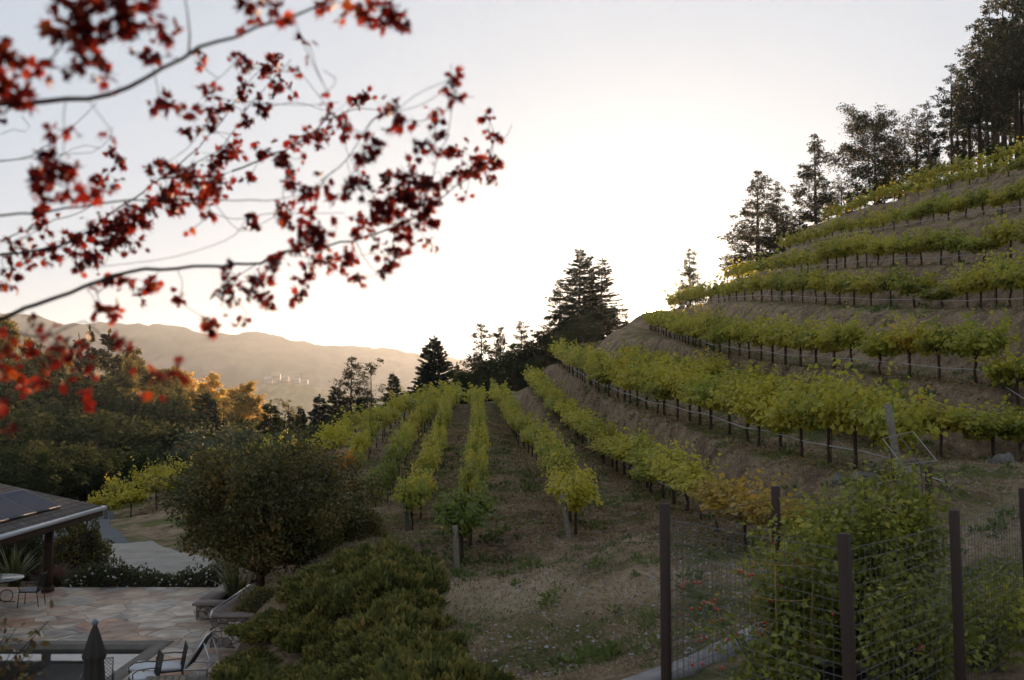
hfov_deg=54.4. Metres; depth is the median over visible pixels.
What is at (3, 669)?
bronze shrub
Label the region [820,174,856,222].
pine tree
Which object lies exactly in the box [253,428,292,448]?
grapevine
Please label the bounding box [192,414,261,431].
oak tree
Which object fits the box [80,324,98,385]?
columnar tree
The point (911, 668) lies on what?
tomato plant
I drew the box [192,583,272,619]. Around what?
planter wall
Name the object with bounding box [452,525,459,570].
end post
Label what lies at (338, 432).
grapevine
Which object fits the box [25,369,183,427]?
oak tree
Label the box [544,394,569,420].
grapevine
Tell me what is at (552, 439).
grapevine
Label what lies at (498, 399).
grapevine
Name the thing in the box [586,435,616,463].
grapevine
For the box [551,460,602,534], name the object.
grapevine
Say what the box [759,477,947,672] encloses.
tomato plant
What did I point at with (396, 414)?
grapevine
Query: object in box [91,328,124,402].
columnar tree
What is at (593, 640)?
stones
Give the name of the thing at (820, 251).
grapevine
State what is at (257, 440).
oak tree
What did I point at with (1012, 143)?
oak tree
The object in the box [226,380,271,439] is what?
pine tree
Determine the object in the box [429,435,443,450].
grapevine
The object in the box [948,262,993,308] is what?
grapevine
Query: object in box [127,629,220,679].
sun lounger
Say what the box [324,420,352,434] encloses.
grapevine
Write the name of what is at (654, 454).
grapevine
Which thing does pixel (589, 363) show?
grapevine
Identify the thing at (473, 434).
grapevine
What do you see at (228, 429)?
oak tree
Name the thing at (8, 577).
round table
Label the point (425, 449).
grapevine
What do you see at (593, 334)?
oak tree
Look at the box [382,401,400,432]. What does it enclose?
grapevine
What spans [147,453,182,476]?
grapevine
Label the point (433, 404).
grapevine
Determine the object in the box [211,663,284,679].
juniper shrub
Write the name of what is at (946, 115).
pine tree
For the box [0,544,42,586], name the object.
flax plant
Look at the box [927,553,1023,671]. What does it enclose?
tomato plant
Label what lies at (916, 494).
tomato plant
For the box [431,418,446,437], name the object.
grapevine
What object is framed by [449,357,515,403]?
oak tree
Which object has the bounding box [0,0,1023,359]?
sky
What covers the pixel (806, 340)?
grapevine
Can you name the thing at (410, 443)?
grapevine
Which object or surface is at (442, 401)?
grapevine
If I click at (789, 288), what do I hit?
grapevine
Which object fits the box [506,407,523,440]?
grapevine
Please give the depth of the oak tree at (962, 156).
111.03 m
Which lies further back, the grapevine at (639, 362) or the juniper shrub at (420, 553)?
the grapevine at (639, 362)
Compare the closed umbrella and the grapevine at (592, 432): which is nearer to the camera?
the closed umbrella
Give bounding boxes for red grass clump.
[19,560,77,586]
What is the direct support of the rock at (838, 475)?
on the ground at (138, 525)
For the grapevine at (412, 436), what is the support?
on the ground at (138, 525)
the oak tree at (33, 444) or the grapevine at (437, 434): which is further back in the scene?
the oak tree at (33, 444)
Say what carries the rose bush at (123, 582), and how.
on the ground at (138, 525)
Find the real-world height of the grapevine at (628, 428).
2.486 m
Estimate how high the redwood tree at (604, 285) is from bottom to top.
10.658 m
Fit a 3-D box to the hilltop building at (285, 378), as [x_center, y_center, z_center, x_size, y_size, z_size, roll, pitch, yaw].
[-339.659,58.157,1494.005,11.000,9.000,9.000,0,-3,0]
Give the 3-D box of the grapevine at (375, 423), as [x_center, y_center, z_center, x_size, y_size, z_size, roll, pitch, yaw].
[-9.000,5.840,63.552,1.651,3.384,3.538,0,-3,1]
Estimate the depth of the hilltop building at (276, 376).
1494.60 m
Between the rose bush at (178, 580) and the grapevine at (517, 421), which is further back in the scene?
the grapevine at (517, 421)
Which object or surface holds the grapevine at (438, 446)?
on the ground at (138, 525)
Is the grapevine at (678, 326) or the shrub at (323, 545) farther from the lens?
the grapevine at (678, 326)
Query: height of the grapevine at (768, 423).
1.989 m
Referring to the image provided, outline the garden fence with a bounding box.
[659,466,1023,679]
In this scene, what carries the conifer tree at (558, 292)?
on the ground at (138, 525)
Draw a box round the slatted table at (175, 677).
[144,675,187,679]
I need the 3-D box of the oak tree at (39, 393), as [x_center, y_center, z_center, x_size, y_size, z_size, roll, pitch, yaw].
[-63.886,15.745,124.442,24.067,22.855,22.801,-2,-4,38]
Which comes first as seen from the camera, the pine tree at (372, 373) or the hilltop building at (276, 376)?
the pine tree at (372, 373)
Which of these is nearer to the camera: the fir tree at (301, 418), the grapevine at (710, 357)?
the grapevine at (710, 357)
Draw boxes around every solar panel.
[0,489,60,512]
[0,496,36,519]
[0,515,8,522]
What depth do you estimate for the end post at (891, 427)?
22.24 m
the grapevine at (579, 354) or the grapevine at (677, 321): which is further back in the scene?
the grapevine at (677, 321)
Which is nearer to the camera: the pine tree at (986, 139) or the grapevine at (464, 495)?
the grapevine at (464, 495)
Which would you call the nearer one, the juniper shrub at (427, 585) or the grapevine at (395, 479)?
the juniper shrub at (427, 585)
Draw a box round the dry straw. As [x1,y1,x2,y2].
[209,171,1023,679]
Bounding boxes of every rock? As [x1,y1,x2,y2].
[832,472,844,485]
[847,471,886,481]
[908,459,923,465]
[987,452,1015,464]
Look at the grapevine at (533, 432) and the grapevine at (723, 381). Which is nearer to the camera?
the grapevine at (533, 432)
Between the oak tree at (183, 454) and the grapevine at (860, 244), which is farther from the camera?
the oak tree at (183, 454)
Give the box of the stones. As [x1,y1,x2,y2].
[428,265,1023,679]
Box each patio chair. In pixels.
[17,571,47,607]
[80,657,114,679]
[128,649,163,679]
[156,640,187,674]
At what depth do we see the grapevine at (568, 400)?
60.93 m
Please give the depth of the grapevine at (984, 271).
46.38 m
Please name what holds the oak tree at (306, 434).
on the ground at (138, 525)
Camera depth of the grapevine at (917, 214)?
75.71 m
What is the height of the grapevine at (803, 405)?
3.466 m
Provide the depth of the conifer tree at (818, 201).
119.48 m
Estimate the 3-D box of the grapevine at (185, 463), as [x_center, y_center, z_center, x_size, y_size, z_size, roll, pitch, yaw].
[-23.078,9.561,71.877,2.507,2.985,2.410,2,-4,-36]
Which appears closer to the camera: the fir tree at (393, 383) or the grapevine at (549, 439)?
the grapevine at (549, 439)
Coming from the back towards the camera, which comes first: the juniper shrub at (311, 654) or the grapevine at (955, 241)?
the grapevine at (955, 241)
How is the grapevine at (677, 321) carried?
on the ground at (138, 525)
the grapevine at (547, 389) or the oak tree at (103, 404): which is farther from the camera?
the oak tree at (103, 404)
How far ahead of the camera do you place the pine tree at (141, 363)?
157.74 m
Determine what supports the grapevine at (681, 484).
on the ground at (138, 525)
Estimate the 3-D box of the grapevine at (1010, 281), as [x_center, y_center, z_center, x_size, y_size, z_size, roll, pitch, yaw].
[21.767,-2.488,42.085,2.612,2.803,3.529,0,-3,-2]
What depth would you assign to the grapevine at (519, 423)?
51.59 m
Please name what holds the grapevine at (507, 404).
on the ground at (138, 525)
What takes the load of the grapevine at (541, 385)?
on the ground at (138, 525)
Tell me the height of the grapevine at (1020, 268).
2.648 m
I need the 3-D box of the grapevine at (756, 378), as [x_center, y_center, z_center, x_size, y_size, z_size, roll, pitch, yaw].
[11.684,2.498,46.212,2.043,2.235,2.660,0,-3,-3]
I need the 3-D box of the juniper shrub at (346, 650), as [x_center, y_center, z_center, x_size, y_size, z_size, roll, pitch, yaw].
[-1.978,5.249,17.367,2.510,0.909,2.374,-2,-4,37]
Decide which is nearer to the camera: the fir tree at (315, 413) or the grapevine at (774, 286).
the grapevine at (774, 286)
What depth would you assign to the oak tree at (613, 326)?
118.69 m
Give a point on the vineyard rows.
(655, 318)
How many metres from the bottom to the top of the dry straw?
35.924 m
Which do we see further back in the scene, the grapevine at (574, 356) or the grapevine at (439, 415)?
the grapevine at (574, 356)
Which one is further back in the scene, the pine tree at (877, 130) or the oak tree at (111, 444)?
the pine tree at (877, 130)
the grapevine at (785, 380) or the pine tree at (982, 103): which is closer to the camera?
the grapevine at (785, 380)
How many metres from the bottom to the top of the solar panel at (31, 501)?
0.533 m
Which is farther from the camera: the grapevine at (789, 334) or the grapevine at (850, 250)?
the grapevine at (850, 250)
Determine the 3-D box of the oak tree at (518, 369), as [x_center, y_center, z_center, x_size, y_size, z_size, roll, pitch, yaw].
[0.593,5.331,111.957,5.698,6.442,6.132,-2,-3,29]
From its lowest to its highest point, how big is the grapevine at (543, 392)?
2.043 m
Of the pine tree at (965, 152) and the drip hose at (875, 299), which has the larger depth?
the pine tree at (965, 152)
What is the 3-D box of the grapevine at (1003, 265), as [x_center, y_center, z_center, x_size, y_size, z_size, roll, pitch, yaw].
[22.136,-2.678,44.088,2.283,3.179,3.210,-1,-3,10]
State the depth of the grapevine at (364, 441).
56.89 m
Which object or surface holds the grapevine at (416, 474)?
on the ground at (138, 525)
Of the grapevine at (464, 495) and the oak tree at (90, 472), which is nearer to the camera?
the grapevine at (464, 495)
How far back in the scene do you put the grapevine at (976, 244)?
54.15 m
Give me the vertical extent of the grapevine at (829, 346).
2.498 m
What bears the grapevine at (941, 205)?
on the ground at (138, 525)
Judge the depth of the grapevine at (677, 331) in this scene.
75.08 m
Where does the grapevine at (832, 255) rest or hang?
on the ground at (138, 525)
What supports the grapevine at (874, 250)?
on the ground at (138, 525)
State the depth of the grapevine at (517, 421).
53.89 m
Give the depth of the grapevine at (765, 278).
73.94 m
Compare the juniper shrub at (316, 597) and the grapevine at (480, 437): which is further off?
the grapevine at (480, 437)
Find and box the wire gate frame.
[882,431,937,539]
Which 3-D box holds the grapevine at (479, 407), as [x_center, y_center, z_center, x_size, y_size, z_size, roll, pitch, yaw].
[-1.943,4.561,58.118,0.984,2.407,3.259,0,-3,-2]
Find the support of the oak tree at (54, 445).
on the ground at (138, 525)
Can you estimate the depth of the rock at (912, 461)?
29.63 m
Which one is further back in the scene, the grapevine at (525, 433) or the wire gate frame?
the grapevine at (525, 433)
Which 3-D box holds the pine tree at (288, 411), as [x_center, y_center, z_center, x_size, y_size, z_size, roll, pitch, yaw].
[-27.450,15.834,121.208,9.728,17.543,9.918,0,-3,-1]
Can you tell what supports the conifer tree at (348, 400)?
on the ground at (138, 525)
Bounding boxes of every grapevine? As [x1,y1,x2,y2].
[86,488,122,511]
[97,468,138,508]
[112,480,150,515]
[128,456,165,500]
[136,463,180,509]
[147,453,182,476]
[162,462,190,488]
[177,454,195,467]
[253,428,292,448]
[302,430,330,455]
[310,426,351,447]
[312,414,352,439]
[315,437,341,450]
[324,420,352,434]
[336,441,355,471]
[346,448,366,468]
[348,423,371,467]
[349,440,366,460]
[355,430,373,465]
[359,405,382,453]
[359,459,392,506]
[360,417,377,458]
[368,405,384,447]
[372,460,393,505]
[375,401,391,442]
[378,454,398,503]
[381,407,393,437]
[381,437,404,487]
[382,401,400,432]
[382,466,398,495]
[383,390,406,425]
[384,403,401,428]
[386,422,411,475]
[387,440,407,482]
[391,464,432,530]
[394,423,413,470]
[395,421,415,465]
[400,412,416,455]
[403,460,437,520]
[405,412,420,448]
[407,405,421,444]
[408,459,432,508]
[412,394,427,440]
[414,433,440,471]
[415,399,428,438]
[416,461,433,477]
[419,397,432,432]
[419,436,440,469]
[422,427,439,451]
[423,386,436,426]
[424,433,443,476]
[425,395,437,414]
[425,399,433,428]
[426,478,499,562]
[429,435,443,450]
[430,393,439,420]
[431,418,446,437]
[432,405,447,428]
[432,428,448,448]
[433,426,446,442]
[437,402,449,425]
[437,405,452,432]
[438,393,448,408]
[438,396,452,411]
[441,403,452,426]
[444,480,499,546]
[456,456,482,501]
[457,445,484,484]
[461,429,488,458]
[463,439,489,468]
[467,425,486,452]
[468,424,487,450]
[469,449,488,487]
[470,398,485,415]
[470,402,482,428]
[471,395,482,412]
[471,398,484,418]
[471,408,489,445]
[473,406,486,432]
[474,404,487,423]
[482,425,491,453]
[495,386,509,415]
[500,399,513,411]
[502,396,516,430]
[504,392,520,413]
[504,397,524,433]
[504,406,523,437]
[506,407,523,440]
[509,406,525,442]
[514,414,528,445]
[515,401,532,447]
[519,419,538,455]
[520,426,529,452]
[524,414,545,460]
[527,413,554,468]
[532,443,565,493]
[533,418,556,448]
[533,419,566,480]
[536,425,558,448]
[537,379,552,390]
[537,381,558,393]
[537,384,557,409]
[540,436,563,461]
[541,451,580,484]
[543,394,566,417]
[544,380,568,414]
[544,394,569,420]
[544,436,580,475]
[544,452,600,522]
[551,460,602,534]
[552,393,576,423]
[554,390,578,427]
[560,401,581,430]
[560,402,588,435]
[562,348,577,377]
[562,408,593,439]
[565,342,585,378]
[568,405,596,443]
[569,339,594,382]
[569,342,591,381]
[570,416,600,445]
[571,346,601,387]
[572,410,607,453]
[573,340,608,384]
[582,350,608,391]
[583,343,607,388]
[585,362,615,392]
[585,411,619,458]
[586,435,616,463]
[590,348,627,396]
[593,428,630,471]
[594,431,617,467]
[598,354,639,401]
[600,432,640,475]
[603,343,631,398]
[607,425,656,483]
[608,423,653,478]
[612,370,634,403]
[613,356,656,407]
[621,352,674,409]
[622,433,667,488]
[626,462,661,492]
[629,349,652,361]
[631,352,671,413]
[632,431,682,497]
[633,365,683,415]
[634,351,657,363]
[638,439,708,504]
[641,343,664,367]
[646,450,713,510]
[648,348,671,365]
[648,351,681,365]
[651,351,703,417]
[658,355,713,421]
[659,352,686,372]
[667,327,682,341]
[667,453,731,519]
[670,311,695,341]
[672,307,698,344]
[672,371,725,425]
[675,309,702,344]
[679,370,733,429]
[680,325,701,346]
[680,348,713,371]
[680,464,757,531]
[681,346,731,372]
[683,301,716,348]
[688,318,709,348]
[690,349,732,379]
[691,476,784,543]
[695,304,730,350]
[697,325,731,352]
[702,378,750,434]
[705,310,744,358]
[712,361,784,441]
[713,363,752,389]
[715,360,765,382]
[717,303,752,356]
[717,467,829,529]
[722,379,784,445]
[723,359,782,385]
[728,305,767,359]
[741,318,769,360]
[743,268,775,300]
[746,371,781,395]
[746,397,797,450]
[751,310,790,362]
[757,268,784,300]
[757,373,804,400]
[758,313,805,364]
[763,267,790,301]
[764,378,833,456]
[768,364,812,402]
[770,313,827,366]
[772,367,838,402]
[775,265,806,302]
[775,356,887,463]
[783,257,812,302]
[787,316,837,368]
[792,255,826,302]
[798,371,850,397]
[799,320,862,368]
[803,265,843,303]
[809,235,837,269]
[810,361,907,470]
[813,302,871,368]
[817,268,860,303]
[821,233,846,268]
[823,226,858,267]
[831,271,872,305]
[832,378,878,435]
[838,229,873,266]
[840,268,882,305]
[842,362,915,441]
[847,322,908,373]
[848,380,947,480]
[849,224,883,266]
[857,232,894,265]
[862,307,944,376]
[868,385,933,411]
[869,264,913,306]
[876,234,902,265]
[886,226,922,264]
[887,262,944,308]
[894,393,983,457]
[898,224,946,264]
[900,195,934,224]
[902,308,969,379]
[904,278,968,307]
[912,213,963,264]
[916,185,953,221]
[929,194,963,219]
[929,220,986,262]
[936,308,1020,382]
[937,255,990,308]
[943,190,979,216]
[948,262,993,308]
[952,230,1014,262]
[953,175,998,214]
[953,393,1023,456]
[966,249,1018,303]
[968,344,1023,413]
[979,212,1023,258]
[980,247,1023,306]
[983,401,1023,442]
[985,185,1015,212]
[985,248,1023,297]
[1000,177,1023,210]
[1004,217,1023,243]
[1007,148,1023,170]
[1014,264,1023,284]
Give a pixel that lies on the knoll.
(303, 396)
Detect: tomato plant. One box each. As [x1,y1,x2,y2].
[673,581,840,679]
[723,499,858,679]
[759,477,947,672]
[825,563,995,679]
[827,439,979,658]
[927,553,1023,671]
[945,549,1023,637]
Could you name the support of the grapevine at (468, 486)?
on the ground at (138, 525)
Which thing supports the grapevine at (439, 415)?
on the ground at (138, 525)
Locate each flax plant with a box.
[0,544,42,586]
[40,559,79,578]
[209,563,252,597]
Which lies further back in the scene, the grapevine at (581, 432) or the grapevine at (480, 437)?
the grapevine at (581, 432)
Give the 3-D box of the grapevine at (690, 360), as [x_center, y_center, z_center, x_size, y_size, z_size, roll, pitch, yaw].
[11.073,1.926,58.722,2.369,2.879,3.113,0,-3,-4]
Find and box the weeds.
[403,210,1019,679]
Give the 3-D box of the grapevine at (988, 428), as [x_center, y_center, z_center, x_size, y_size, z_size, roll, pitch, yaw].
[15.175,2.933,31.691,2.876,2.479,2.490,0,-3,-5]
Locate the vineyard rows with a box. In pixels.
[284,136,1023,450]
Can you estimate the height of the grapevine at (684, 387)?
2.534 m
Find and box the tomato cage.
[751,555,815,679]
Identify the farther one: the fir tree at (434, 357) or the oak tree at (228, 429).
the fir tree at (434, 357)
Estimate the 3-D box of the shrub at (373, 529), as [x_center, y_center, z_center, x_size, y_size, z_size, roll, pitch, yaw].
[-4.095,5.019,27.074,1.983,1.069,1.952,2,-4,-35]
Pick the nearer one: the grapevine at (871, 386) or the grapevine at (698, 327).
the grapevine at (871, 386)
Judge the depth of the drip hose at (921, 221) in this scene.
73.60 m
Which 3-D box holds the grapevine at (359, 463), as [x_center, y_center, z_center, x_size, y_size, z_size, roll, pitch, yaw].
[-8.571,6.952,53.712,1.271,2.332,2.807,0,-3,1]
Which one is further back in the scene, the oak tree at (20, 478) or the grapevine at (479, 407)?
the oak tree at (20, 478)
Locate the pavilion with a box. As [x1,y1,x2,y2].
[0,483,106,592]
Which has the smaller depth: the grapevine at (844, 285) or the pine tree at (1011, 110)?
the grapevine at (844, 285)
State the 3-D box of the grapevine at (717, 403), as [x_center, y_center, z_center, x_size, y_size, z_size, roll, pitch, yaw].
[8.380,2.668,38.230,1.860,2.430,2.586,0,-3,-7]
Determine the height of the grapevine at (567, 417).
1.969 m
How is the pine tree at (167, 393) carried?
on the ground at (138, 525)
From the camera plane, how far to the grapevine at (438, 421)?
52.27 m
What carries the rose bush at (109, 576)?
on the ground at (138, 525)
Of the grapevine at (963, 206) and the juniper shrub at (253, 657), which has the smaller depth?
the juniper shrub at (253, 657)
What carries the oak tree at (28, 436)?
on the ground at (138, 525)
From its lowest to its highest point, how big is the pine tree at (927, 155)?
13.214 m
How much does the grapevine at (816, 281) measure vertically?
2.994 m
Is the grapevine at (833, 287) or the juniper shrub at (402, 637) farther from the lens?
the grapevine at (833, 287)
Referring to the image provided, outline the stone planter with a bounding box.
[207,582,265,647]
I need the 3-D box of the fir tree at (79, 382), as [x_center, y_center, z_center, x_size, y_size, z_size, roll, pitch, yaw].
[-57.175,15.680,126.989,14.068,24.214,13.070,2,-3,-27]
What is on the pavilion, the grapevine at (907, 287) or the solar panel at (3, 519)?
the solar panel at (3, 519)
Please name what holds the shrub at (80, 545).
on the ground at (138, 525)
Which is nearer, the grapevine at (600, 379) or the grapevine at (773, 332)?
the grapevine at (773, 332)
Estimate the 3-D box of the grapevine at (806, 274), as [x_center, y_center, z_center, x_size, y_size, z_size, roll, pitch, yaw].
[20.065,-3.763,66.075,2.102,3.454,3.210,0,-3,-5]
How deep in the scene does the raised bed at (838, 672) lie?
10.72 m
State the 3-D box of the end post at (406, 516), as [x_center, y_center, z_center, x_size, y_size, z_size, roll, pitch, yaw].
[-3.050,5.339,28.958,0.213,1.302,0.138,0,-3,0]
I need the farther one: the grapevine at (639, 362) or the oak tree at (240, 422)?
the oak tree at (240, 422)
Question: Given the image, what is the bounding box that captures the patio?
[0,587,237,679]
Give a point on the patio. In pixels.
(142, 613)
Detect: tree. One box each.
[0,314,35,394]
[0,356,68,412]
[0,380,79,426]
[0,405,100,451]
[0,435,107,496]
[0,440,65,493]
[0,441,89,495]
[1,379,62,418]
[1,409,172,461]
[2,404,52,448]
[4,387,85,421]
[5,415,92,445]
[6,337,57,400]
[6,401,106,447]
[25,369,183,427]
[26,444,102,497]
[30,387,152,423]
[43,351,75,393]
[43,407,171,455]
[53,444,125,501]
[54,369,85,426]
[58,355,137,406]
[61,440,147,501]
[70,332,84,376]
[70,470,147,501]
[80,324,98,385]
[82,398,225,433]
[86,447,163,473]
[87,395,182,428]
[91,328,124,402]
[99,354,144,400]
[110,392,186,424]
[113,415,218,463]
[117,420,193,462]
[117,446,183,490]
[122,346,154,399]
[126,395,141,432]
[132,371,166,413]
[139,423,395,589]
[144,377,200,427]
[148,419,230,458]
[149,438,234,464]
[152,366,193,410]
[156,404,258,429]
[174,372,200,408]
[176,422,263,466]
[187,388,211,421]
[188,371,227,415]
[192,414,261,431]
[199,391,253,428]
[202,398,221,439]
[206,426,304,454]
[217,387,254,425]
[220,419,300,437]
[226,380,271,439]
[237,432,273,447]
[253,399,283,437]
[263,398,308,430]
[279,412,298,427]
[280,429,316,440]
[286,413,295,435]
[294,406,308,431]
[295,423,324,436]
[306,394,333,429]
[311,410,349,436]
[320,356,380,424]
[323,383,347,424]
[347,358,390,412]
[352,395,364,423]
[380,373,403,406]
[407,335,461,402]
[446,369,492,403]
[449,323,499,386]
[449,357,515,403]
[452,362,460,378]
[466,353,540,385]
[472,372,523,401]
[487,347,541,377]
[488,326,508,358]
[494,359,535,391]
[499,341,562,370]
[505,320,532,361]
[512,333,558,364]
[521,356,556,371]
[528,279,576,353]
[538,327,564,343]
[540,332,573,359]
[545,248,608,343]
[548,331,583,353]
[554,313,583,338]
[565,313,602,345]
[566,315,604,345]
[581,255,599,342]
[581,257,628,340]
[588,304,620,338]
[595,312,621,333]
[620,308,630,324]
[666,248,707,310]
[716,170,791,281]
[752,181,800,260]
[774,133,846,236]
[782,210,798,249]
[819,102,931,210]
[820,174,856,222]
[880,165,908,199]
[893,104,937,184]
[911,128,942,182]
[913,100,944,180]
[924,159,943,179]
[928,64,974,176]
[931,79,977,163]
[941,44,990,162]
[942,88,986,174]
[952,17,1011,168]
[952,152,973,174]
[960,0,1022,165]
[961,86,1013,165]
[968,0,1023,163]
[971,32,1023,142]
[976,0,1023,159]
[980,80,1014,165]
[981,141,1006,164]
[982,0,1023,79]
[994,14,1023,83]
[997,102,1019,162]
[1004,133,1023,155]
[1006,11,1023,157]
[1015,9,1023,49]
[1017,2,1023,62]
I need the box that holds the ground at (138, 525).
[0,163,1023,679]
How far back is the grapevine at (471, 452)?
32.65 m
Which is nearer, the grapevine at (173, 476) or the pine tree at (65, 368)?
the grapevine at (173, 476)
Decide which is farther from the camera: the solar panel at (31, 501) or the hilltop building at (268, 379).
the hilltop building at (268, 379)
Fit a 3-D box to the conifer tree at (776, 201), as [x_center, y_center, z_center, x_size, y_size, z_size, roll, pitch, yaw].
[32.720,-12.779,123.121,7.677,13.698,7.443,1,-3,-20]
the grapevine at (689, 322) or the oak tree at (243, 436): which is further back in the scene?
the oak tree at (243, 436)
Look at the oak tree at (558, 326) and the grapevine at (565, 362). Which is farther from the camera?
the oak tree at (558, 326)
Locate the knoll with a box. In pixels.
[227,382,374,427]
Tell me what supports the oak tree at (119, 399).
on the ground at (138, 525)
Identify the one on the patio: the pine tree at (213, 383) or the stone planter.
the stone planter
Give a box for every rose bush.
[57,564,89,586]
[73,560,109,587]
[90,556,131,586]
[111,562,149,586]
[132,567,162,586]
[150,572,177,586]
[168,565,196,586]
[182,563,212,586]
[204,559,228,586]
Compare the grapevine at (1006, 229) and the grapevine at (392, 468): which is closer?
the grapevine at (392, 468)
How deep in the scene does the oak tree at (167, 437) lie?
97.07 m
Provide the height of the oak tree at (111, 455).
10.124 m
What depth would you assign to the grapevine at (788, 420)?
31.16 m
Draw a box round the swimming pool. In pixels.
[0,641,173,679]
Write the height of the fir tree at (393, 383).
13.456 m
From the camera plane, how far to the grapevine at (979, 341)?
35.22 m
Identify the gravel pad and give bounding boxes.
[102,541,215,575]
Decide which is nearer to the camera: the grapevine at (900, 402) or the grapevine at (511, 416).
the grapevine at (900, 402)
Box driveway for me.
[33,510,128,550]
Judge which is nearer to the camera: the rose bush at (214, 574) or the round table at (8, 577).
the round table at (8, 577)
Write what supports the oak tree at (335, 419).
on the ground at (138, 525)
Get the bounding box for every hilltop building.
[264,376,273,382]
[270,373,280,379]
[282,376,289,381]
[292,377,299,382]
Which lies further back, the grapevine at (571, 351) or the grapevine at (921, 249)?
the grapevine at (571, 351)
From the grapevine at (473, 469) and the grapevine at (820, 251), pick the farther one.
the grapevine at (820, 251)
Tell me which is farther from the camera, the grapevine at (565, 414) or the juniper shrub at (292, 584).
the grapevine at (565, 414)
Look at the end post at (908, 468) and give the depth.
15.04 m
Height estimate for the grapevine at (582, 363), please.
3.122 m
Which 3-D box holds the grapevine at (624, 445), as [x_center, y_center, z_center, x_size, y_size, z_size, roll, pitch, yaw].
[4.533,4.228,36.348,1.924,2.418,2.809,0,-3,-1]
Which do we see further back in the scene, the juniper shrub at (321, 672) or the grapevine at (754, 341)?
the grapevine at (754, 341)
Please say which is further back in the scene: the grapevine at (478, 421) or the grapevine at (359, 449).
the grapevine at (359, 449)
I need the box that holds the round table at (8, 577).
[0,574,23,601]
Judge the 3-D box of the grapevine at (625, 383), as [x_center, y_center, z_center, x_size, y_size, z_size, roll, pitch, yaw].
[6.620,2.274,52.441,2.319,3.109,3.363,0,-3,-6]
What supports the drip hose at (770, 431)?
on the ground at (138, 525)
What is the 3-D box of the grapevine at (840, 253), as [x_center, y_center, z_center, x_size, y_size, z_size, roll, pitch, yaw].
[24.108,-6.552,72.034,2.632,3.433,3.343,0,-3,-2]
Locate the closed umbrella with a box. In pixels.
[82,619,106,679]
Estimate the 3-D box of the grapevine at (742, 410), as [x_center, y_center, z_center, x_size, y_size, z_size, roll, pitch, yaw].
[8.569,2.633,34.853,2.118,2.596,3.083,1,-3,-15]
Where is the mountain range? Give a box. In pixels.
[0,313,478,405]
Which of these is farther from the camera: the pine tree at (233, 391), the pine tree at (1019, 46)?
the pine tree at (233, 391)
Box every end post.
[104,506,107,518]
[404,501,409,530]
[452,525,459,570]
[560,494,570,538]
[884,404,906,508]
[905,466,922,596]
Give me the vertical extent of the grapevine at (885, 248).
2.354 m
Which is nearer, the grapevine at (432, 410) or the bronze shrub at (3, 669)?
the bronze shrub at (3, 669)
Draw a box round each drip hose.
[571,367,945,482]
[583,434,770,531]
[658,327,1023,398]
[671,295,1022,307]
[729,252,1023,279]
[785,206,1023,250]
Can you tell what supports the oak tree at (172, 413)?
on the ground at (138, 525)
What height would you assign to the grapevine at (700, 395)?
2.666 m
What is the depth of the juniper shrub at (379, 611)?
17.96 m
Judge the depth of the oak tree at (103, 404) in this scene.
127.49 m
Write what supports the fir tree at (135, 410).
on the ground at (138, 525)
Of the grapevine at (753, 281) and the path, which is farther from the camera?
the grapevine at (753, 281)
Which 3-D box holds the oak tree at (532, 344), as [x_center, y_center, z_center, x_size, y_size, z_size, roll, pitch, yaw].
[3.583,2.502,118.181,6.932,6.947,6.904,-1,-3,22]
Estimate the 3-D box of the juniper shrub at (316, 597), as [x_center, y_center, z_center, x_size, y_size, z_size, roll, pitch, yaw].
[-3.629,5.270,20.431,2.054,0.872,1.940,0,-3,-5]
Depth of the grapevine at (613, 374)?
55.86 m
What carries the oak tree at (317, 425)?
on the ground at (138, 525)
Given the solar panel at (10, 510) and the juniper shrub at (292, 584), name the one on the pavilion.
the solar panel at (10, 510)
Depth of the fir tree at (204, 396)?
134.45 m
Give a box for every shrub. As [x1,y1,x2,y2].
[0,534,54,582]
[0,600,53,679]
[38,518,115,574]
[207,646,282,678]
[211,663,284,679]
[221,606,297,644]
[230,582,277,613]
[270,609,338,653]
[273,659,332,679]
[275,567,338,603]
[276,513,346,565]
[284,575,341,622]
[294,559,333,574]
[297,640,333,665]
[302,663,358,679]
[319,613,444,669]
[328,558,450,613]
[328,593,459,649]
[330,532,446,577]
[333,505,393,541]
[337,552,435,584]
[337,622,469,679]
[343,545,428,556]
[356,646,518,679]
[368,642,445,674]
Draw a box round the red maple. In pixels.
[0,0,511,446]
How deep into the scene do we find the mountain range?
2431.50 m
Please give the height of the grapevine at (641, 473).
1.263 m
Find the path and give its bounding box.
[622,619,769,679]
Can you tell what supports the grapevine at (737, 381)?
on the ground at (138, 525)
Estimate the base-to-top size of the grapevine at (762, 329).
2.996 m
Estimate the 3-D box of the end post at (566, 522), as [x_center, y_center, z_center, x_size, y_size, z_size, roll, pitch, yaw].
[1.359,4.551,24.794,0.321,1.406,0.158,0,-3,0]
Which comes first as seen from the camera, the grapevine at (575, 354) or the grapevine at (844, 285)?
the grapevine at (844, 285)
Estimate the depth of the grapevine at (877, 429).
25.31 m
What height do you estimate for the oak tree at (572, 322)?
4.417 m
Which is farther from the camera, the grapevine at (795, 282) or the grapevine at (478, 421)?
the grapevine at (795, 282)
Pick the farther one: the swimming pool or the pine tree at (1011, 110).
the pine tree at (1011, 110)

